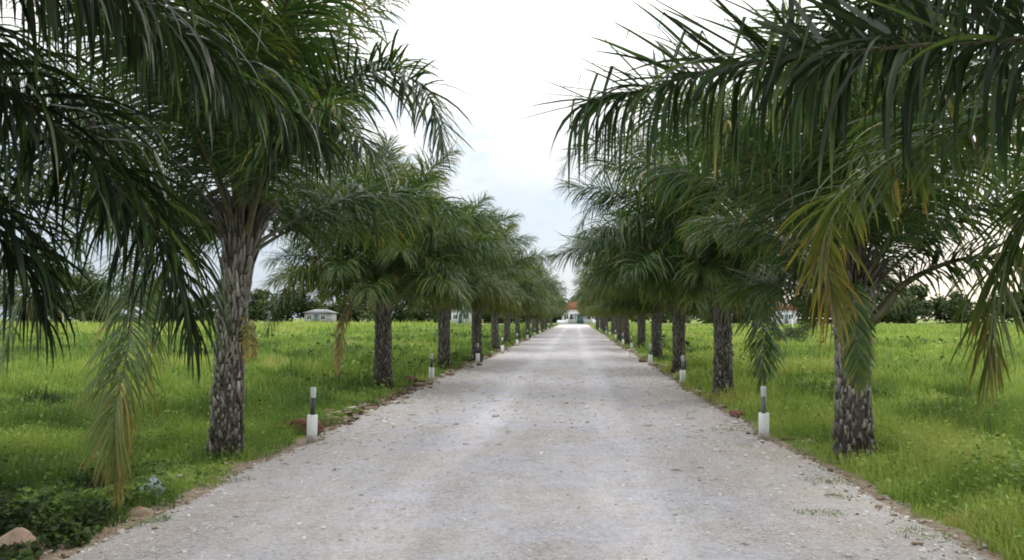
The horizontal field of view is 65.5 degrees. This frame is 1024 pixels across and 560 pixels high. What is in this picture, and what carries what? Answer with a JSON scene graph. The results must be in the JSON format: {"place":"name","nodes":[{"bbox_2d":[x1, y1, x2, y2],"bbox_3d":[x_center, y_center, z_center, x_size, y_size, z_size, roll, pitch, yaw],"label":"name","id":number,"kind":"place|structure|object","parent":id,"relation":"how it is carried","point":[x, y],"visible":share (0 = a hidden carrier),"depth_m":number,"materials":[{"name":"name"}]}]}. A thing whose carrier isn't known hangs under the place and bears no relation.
{"place":"outdoors","nodes":[
{"label":"outdoors","id":0,"kind":"place"},
{"bbox_2d":[0,318,1023,559],"bbox_3d":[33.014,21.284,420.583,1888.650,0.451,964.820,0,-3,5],"label":"field","id":1,"kind":"structure","parent":0,"point":[958,531],"depth_m":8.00,"materials":[{"name":"green plant"}]},
{"bbox_2d":[0,274,21,307],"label":"broadleaf tree","id":2,"kind":"object","parent":1,"relation":"on","point":[1,286],"visible":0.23,"depth_m":167.89,"materials":[{"name":"green plant"}]},
{"bbox_2d":[0,527,47,558],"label":"rock","id":3,"kind":"object","parent":1,"relation":"on","point":[18,535],"visible":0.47,"depth_m":5.31,"materials":[{"name":"beige stone"}]},
{"bbox_2d":[39,277,71,321],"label":"broadleaf tree","id":4,"kind":"object","parent":1,"relation":"on","point":[58,299],"visible":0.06,"depth_m":172.38,"materials":[{"name":"green plant"}]},
{"bbox_2d":[53,299,75,322],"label":"sapling","id":5,"kind":"object","parent":1,"relation":"on","point":[63,307],"visible":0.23,"depth_m":109.08,"materials":[{"name":"green plant"}]},
{"bbox_2d":[58,273,107,323],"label":"broadleaf tree","id":6,"kind":"object","parent":1,"relation":"on","point":[90,294],"visible":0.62,"depth_m":165.93,"materials":[{"name":"green plant"}]},
{"bbox_2d":[115,277,161,321],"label":"broadleaf tree","id":7,"kind":"object","parent":1,"relation":"on","point":[158,287],"visible":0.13,"depth_m":168.37,"materials":[{"name":"green plant"}]},
{"bbox_2d":[128,506,153,516],"bbox_3d":[-3.068,1.904,6.480,0.316,0.108,0.179,0,-3,5],"label":"rock","id":8,"kind":"object","parent":1,"relation":"on","point":[140,512],"visible":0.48,"depth_m":6.44,"materials":[{"name":"beige stone"}]},
{"bbox_2d":[140,475,165,497],"bbox_3d":[-3.131,1.810,6.948,0.243,0.228,0.182,0,-3,5],"label":"plastic bag","id":9,"kind":"object","parent":1,"relation":"on","point":[152,479],"visible":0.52,"depth_m":6.92,"materials":[{"name":"grey plastic"}]},
{"bbox_2d":[0,0,362,382],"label":"oil palm","id":10,"kind":"object","parent":1,"relation":"on","point":[205,64],"visible":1,"depth_m":4.25,"materials":[{"name":"green plant"}]},
{"bbox_2d":[184,346,210,356],"bbox_3d":[-12.218,2.837,30.931,0.986,0.665,1.212,1,-3,-29],"label":"shrub","id":11,"kind":"object","parent":1,"relation":"on","point":[203,350],"visible":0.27,"depth_m":30.69,"materials":[{"name":"green plant"}]},
{"bbox_2d":[0,0,477,511],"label":"oil palm","id":12,"kind":"object","parent":1,"relation":"on","point":[244,212],"visible":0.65,"depth_m":8.48,"materials":[{"name":"green plant"}]},
{"bbox_2d":[238,317,259,362],"bbox_3d":[-2.915,0.674,8.825,0.252,0.537,0.450,1,-3,-26],"label":"dry palm frond","id":13,"kind":"object","parent":12,"relation":"attached to","point":[250,337],"visible":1,"depth_m":8.78,"materials":[{"name":"plant"}]},
{"bbox_2d":[286,418,323,434],"bbox_3d":[-2.925,2.035,10.956,0.721,0.306,0.321,0,-3,5],"label":"rock","id":14,"kind":"object","parent":1,"relation":"on","point":[320,428],"visible":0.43,"depth_m":10.82,"materials":[{"name":"brown stone"}]},
{"bbox_2d":[306,387,317,443],"bbox_3d":[-2.536,1.766,10.121,0.132,0.806,0.132,1,-4,-6],"label":"marker post","id":15,"kind":"object","parent":1,"relation":"on","point":[312,422],"visible":0.88,"depth_m":10.07,"materials":[{"name":"white concrete"}]},
{"bbox_2d":[303,309,337,322],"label":"house","id":16,"kind":"structure","parent":1,"relation":"on","point":[316,315],"depth_m":175.86,"materials":[{"name":"grey paint"}]},
{"bbox_2d":[254,127,520,389],"bbox_3d":[-2.795,-0.292,17.719,6.222,5.930,6.534,0,-3,5],"label":"oil palm","id":17,"kind":"object","parent":1,"relation":"on","point":[427,265],"visible":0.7,"depth_m":16.75,"materials":[{"name":"green plant"}]},
{"bbox_2d":[403,375,417,382],"bbox_3d":[-2.388,2.401,19.156,0.464,0.216,0.292,-1,-3,21],"label":"rock","id":18,"kind":"object","parent":1,"relation":"on","point":[411,377],"visible":0.63,"depth_m":19.05,"materials":[{"name":"brown stone"}]},
{"bbox_2d":[429,353,433,380],"bbox_3d":[-1.981,2.212,19.636,0.132,0.806,0.132,0,-3,15],"label":"marker post","id":19,"kind":"object","parent":1,"relation":"on","point":[431,372],"visible":0.88,"depth_m":19.59,"materials":[{"name":"white concrete"}]},
{"bbox_2d":[352,190,537,369],"bbox_3d":[-2.164,0.026,24.470,6.017,5.913,5.709,0,-3,5],"label":"oil palm","id":20,"kind":"object","parent":1,"relation":"on","point":[444,332],"visible":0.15,"depth_m":23.99,"materials":[{"name":"green plant"}]},
{"bbox_2d":[451,309,471,322],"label":"house","id":21,"kind":"structure","parent":1,"relation":"on","point":[454,319],"depth_m":187.41,"materials":[{"name":"white paint"}]},
{"bbox_2d":[476,343,479,362],"bbox_3d":[-1.161,2.551,27.092,0.132,0.806,0.132,1,-4,-27],"label":"marker post","id":22,"kind":"object","parent":1,"relation":"on","point":[477,357],"visible":0.88,"depth_m":27.05,"materials":[{"name":"white concrete"}]},
{"bbox_2d":[413,220,569,360],"bbox_3d":[-1.489,0.212,28.765,6.164,6.036,6.093,-2,-3,36],"label":"oil palm","id":23,"kind":"object","parent":1,"relation":"on","point":[476,326],"visible":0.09,"depth_m":28.53,"materials":[{"name":"green plant"}]},
{"bbox_2d":[451,243,551,349],"bbox_3d":[-0.866,0.796,38.449,6.191,5.670,5.922,2,-3,-31],"label":"oil palm","id":24,"kind":"object","parent":1,"relation":"on","point":[494,329],"visible":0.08,"depth_m":38.18,"materials":[{"name":"green plant"}]},
{"bbox_2d":[501,337,503,352],"bbox_3d":[-0.420,2.924,35.036,0.132,0.806,0.132,-1,-1,1],"label":"marker post","id":25,"kind":"object","parent":1,"relation":"on","point":[502,348],"visible":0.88,"depth_m":34.98,"materials":[{"name":"white concrete"}]},
{"bbox_2d":[0,329,1023,559],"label":"weeds","id":26,"kind":"object","parent":1,"relation":"on","point":[53,534],"visible":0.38,"depth_m":7.58,"materials":[{"name":"green plant"}]},
{"bbox_2d":[0,262,1023,323],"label":"wood","id":27,"kind":"object","parent":1,"relation":"on","point":[920,307],"visible":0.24,"depth_m":204.91,"materials":[{"name":"green plant"}]},
{"bbox_2d":[482,252,558,343],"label":"oil palm","id":28,"kind":"object","parent":1,"relation":"on","point":[506,327],"visible":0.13,"depth_m":46.05,"materials":[{"name":"green plant"}]},
{"bbox_2d":[488,264,556,340],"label":"oil palm","id":29,"kind":"object","parent":1,"relation":"on","point":[517,325],"visible":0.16,"depth_m":53.84,"materials":[{"name":"green plant"}]},
{"bbox_2d":[500,273,560,331],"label":"oil palm","id":30,"kind":"object","parent":1,"relation":"on","point":[551,302],"visible":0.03,"depth_m":68.02,"materials":[{"name":"green plant"}]},
{"bbox_2d":[499,280,564,337],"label":"oil palm","id":31,"kind":"object","parent":1,"relation":"on","point":[528,319],"visible":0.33,"depth_m":61.59,"materials":[{"name":"green plant"}]},
{"bbox_2d":[532,262,566,333],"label":"oil palm","id":32,"kind":"object","parent":1,"relation":"on","point":[559,304],"visible":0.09,"depth_m":76.16,"materials":[{"name":"green plant"}]},
{"bbox_2d":[536,278,570,330],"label":"oil palm","id":33,"kind":"object","parent":1,"relation":"on","point":[537,322],"visible":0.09,"depth_m":82.65,"materials":[{"name":"green plant"}]},
{"bbox_2d":[541,286,569,329],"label":"oil palm","id":34,"kind":"object","parent":1,"relation":"on","point":[543,323],"visible":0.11,"depth_m":91.21,"materials":[{"name":"green plant"}]},
{"bbox_2d":[550,298,569,327],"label":"oil palm","id":35,"kind":"object","parent":1,"relation":"on","point":[559,315],"visible":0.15,"depth_m":121.09,"materials":[{"name":"plant"}]},
{"bbox_2d":[574,303,599,328],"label":"oil palm","id":36,"kind":"object","parent":1,"relation":"on","point":[598,320],"visible":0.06,"depth_m":103.96,"materials":[{"name":"plant"}]},
{"bbox_2d":[577,287,604,330],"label":"oil palm","id":37,"kind":"object","parent":1,"relation":"on","point":[603,323],"visible":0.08,"depth_m":82.58,"materials":[{"name":"plant"}]},
{"bbox_2d":[571,280,613,333],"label":"oil palm","id":38,"kind":"object","parent":1,"relation":"on","point":[612,325],"visible":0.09,"depth_m":67.93,"materials":[{"name":"plant"}]},
{"bbox_2d":[569,261,617,333],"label":"oil palm","id":39,"kind":"object","parent":1,"relation":"on","point":[615,323],"visible":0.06,"depth_m":60.38,"materials":[{"name":"green plant"}]},
{"bbox_2d":[578,287,610,333],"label":"oil palm","id":40,"kind":"object","parent":1,"relation":"on","point":[605,321],"visible":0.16,"depth_m":75.49,"materials":[{"name":"green plant"}]},
{"bbox_2d":[566,257,630,344],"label":"oil palm","id":41,"kind":"object","parent":1,"relation":"on","point":[626,333],"visible":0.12,"depth_m":45.93,"materials":[{"name":"green plant"}]},
{"bbox_2d":[577,278,650,341],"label":"oil palm","id":42,"kind":"object","parent":1,"relation":"on","point":[620,329],"visible":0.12,"depth_m":52.50,"materials":[{"name":"green plant"}]},
{"bbox_2d":[583,256,692,348],"bbox_3d":[6.401,0.721,39.012,6.177,5.913,6.524,0,-3,5],"label":"oil palm","id":43,"kind":"object","parent":1,"relation":"on","point":[641,334],"visible":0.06,"depth_m":38.79,"materials":[{"name":"green plant"}]},
{"bbox_2d":[570,236,711,358],"bbox_3d":[5.459,0.393,30.146,6.639,5.729,6.397,0,-3,5],"label":"oil palm","id":44,"kind":"object","parent":1,"relation":"on","point":[656,337],"visible":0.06,"depth_m":30.14,"materials":[{"name":"green plant"}]},
{"bbox_2d":[648,344,651,365],"bbox_3d":[4.570,2.527,26.324,0.132,0.806,0.132,-1,-2,42],"label":"marker post","id":45,"kind":"object","parent":1,"relation":"on","point":[650,359],"visible":0.84,"depth_m":26.28,"materials":[{"name":"white concrete"}]},
{"bbox_2d":[568,188,785,372],"bbox_3d":[4.729,-0.040,22.870,6.332,5.934,6.582,0,-3,5],"label":"oil palm","id":46,"kind":"object","parent":1,"relation":"on","point":[624,303],"visible":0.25,"depth_m":22.55,"materials":[{"name":"green plant"}]},
{"bbox_2d":[680,355,684,384],"bbox_3d":[4.038,2.187,18.851,0.132,0.806,0.132,0,-1,30],"label":"marker post","id":47,"kind":"object","parent":1,"relation":"on","point":[682,375],"visible":0.87,"depth_m":18.81,"materials":[{"name":"white concrete"}]},
{"bbox_2d":[539,94,893,396],"bbox_3d":[3.931,-0.551,15.824,6.982,6.283,7.052,0,-3,5],"label":"oil palm","id":48,"kind":"object","parent":1,"relation":"on","point":[672,263],"visible":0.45,"depth_m":14.90,"materials":[{"name":"green plant"}]},
{"bbox_2d":[728,410,745,417],"bbox_3d":[3.646,2.164,12.874,0.222,0.127,0.287,2,-3,-31],"label":"rock","id":49,"kind":"object","parent":1,"relation":"on","point":[733,413],"visible":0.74,"depth_m":12.78,"materials":[{"name":"brown stone"}]},
{"bbox_2d":[758,386,768,440],"bbox_3d":[3.291,1.791,10.411,0.132,0.806,0.132,-1,-1,38],"label":"marker post","id":50,"kind":"object","parent":1,"relation":"on","point":[763,415],"visible":0.87,"depth_m":10.36,"materials":[{"name":"white concrete"}]},
{"bbox_2d":[517,0,1023,419],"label":"oil palm","id":51,"kind":"object","parent":1,"relation":"on","point":[811,56],"visible":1,"depth_m":3.49,"materials":[{"name":"green plant"}]},
{"bbox_2d":[771,303,797,323],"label":"house","id":52,"kind":"structure","parent":1,"relation":"on","point":[786,319],"depth_m":173.57,"materials":[{"name":"white paint"}]},
{"bbox_2d":[788,314,793,319],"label":"window","id":53,"kind":"structure","parent":52,"relation":"in","point":[790,316],"depth_m":173.51,"materials":[{"name":"white metal"}]},
{"bbox_2d":[770,327,808,342],"bbox_3d":[16.257,3.305,46.944,2.361,1.052,2.236,0,-3,5],"label":"shrub","id":54,"kind":"object","parent":1,"relation":"on","point":[791,336],"visible":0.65,"depth_m":46.53,"materials":[{"name":"green plant"}]},
{"bbox_2d":[783,325,809,335],"bbox_3d":[20.355,3.791,56.854,1.897,1.124,1.556,0,-3,5],"label":"shrub","id":55,"kind":"object","parent":1,"relation":"on","point":[791,328],"visible":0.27,"depth_m":57.06,"materials":[{"name":"green plant"}]},
{"bbox_2d":[575,0,1023,461],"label":"oil palm","id":56,"kind":"object","parent":1,"relation":"on","point":[853,421],"visible":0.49,"depth_m":8.74,"materials":[{"name":"green plant"}]},
{"bbox_2d":[796,321,815,329],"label":"shrub","id":57,"kind":"object","parent":1,"relation":"on","point":[806,326],"visible":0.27,"depth_m":78.18,"materials":[{"name":"green plant"}]},
{"bbox_2d":[0,0,1023,318],"label":"sky","id":58,"kind":"structure","parent":0,"point":[498,52],"materials":[{"name":"white"}]},
{"bbox_2d":[63,324,988,559],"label":"gravel road","id":59,"kind":"structure","parent":0,"point":[562,347],"depth_m":7.22,"materials":[{"name":"grey gravel"}]},
{"bbox_2d":[88,526,110,533],"bbox_3d":[-3.103,1.889,5.933,0.214,0.120,0.170,2,-3,-32],"label":"rock","id":60,"kind":"object","parent":59,"relation":"on","point":[104,531],"visible":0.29,"depth_m":5.91,"materials":[{"name":"beige stone"}]},
{"bbox_2d":[26,338,999,559],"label":"verge rubble","id":61,"kind":"object","parent":59,"relation":"on","point":[408,390],"visible":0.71,"depth_m":10.80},
{"bbox_2d":[117,373,964,543],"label":"grass tufts","id":62,"kind":"object","parent":59,"relation":"on","point":[165,517],"visible":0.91,"depth_m":6.37,"materials":[{"name":"green plant"}]},
{"bbox_2d":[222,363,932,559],"bbox_3d":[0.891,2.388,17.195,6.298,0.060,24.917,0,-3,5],"label":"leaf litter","id":63,"kind":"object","parent":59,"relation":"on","point":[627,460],"visible":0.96,"depth_m":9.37,"materials":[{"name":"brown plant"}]},
{"bbox_2d":[557,319,595,323],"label":"garden wall","id":64,"kind":"structure","parent":0,"point":[565,321],"depth_m":181.58,"materials":[{"name":"white paint"}]},
{"bbox_2d":[562,300,594,323],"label":"house","id":65,"kind":"structure","parent":0,"point":[572,316],"depth_m":183.20,"materials":[{"name":"white paint"}]},
{"bbox_2d":[570,314,575,319],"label":"window","id":66,"kind":"structure","parent":65,"relation":"in","point":[571,315],"depth_m":183.26,"materials":[{"name":"white metal"}]},
{"bbox_2d":[577,315,583,323],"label":"door","id":67,"kind":"structure","parent":65,"relation":"in","point":[579,319],"depth_m":183.08,"materials":[{"name":"teal metal"}]}
]}

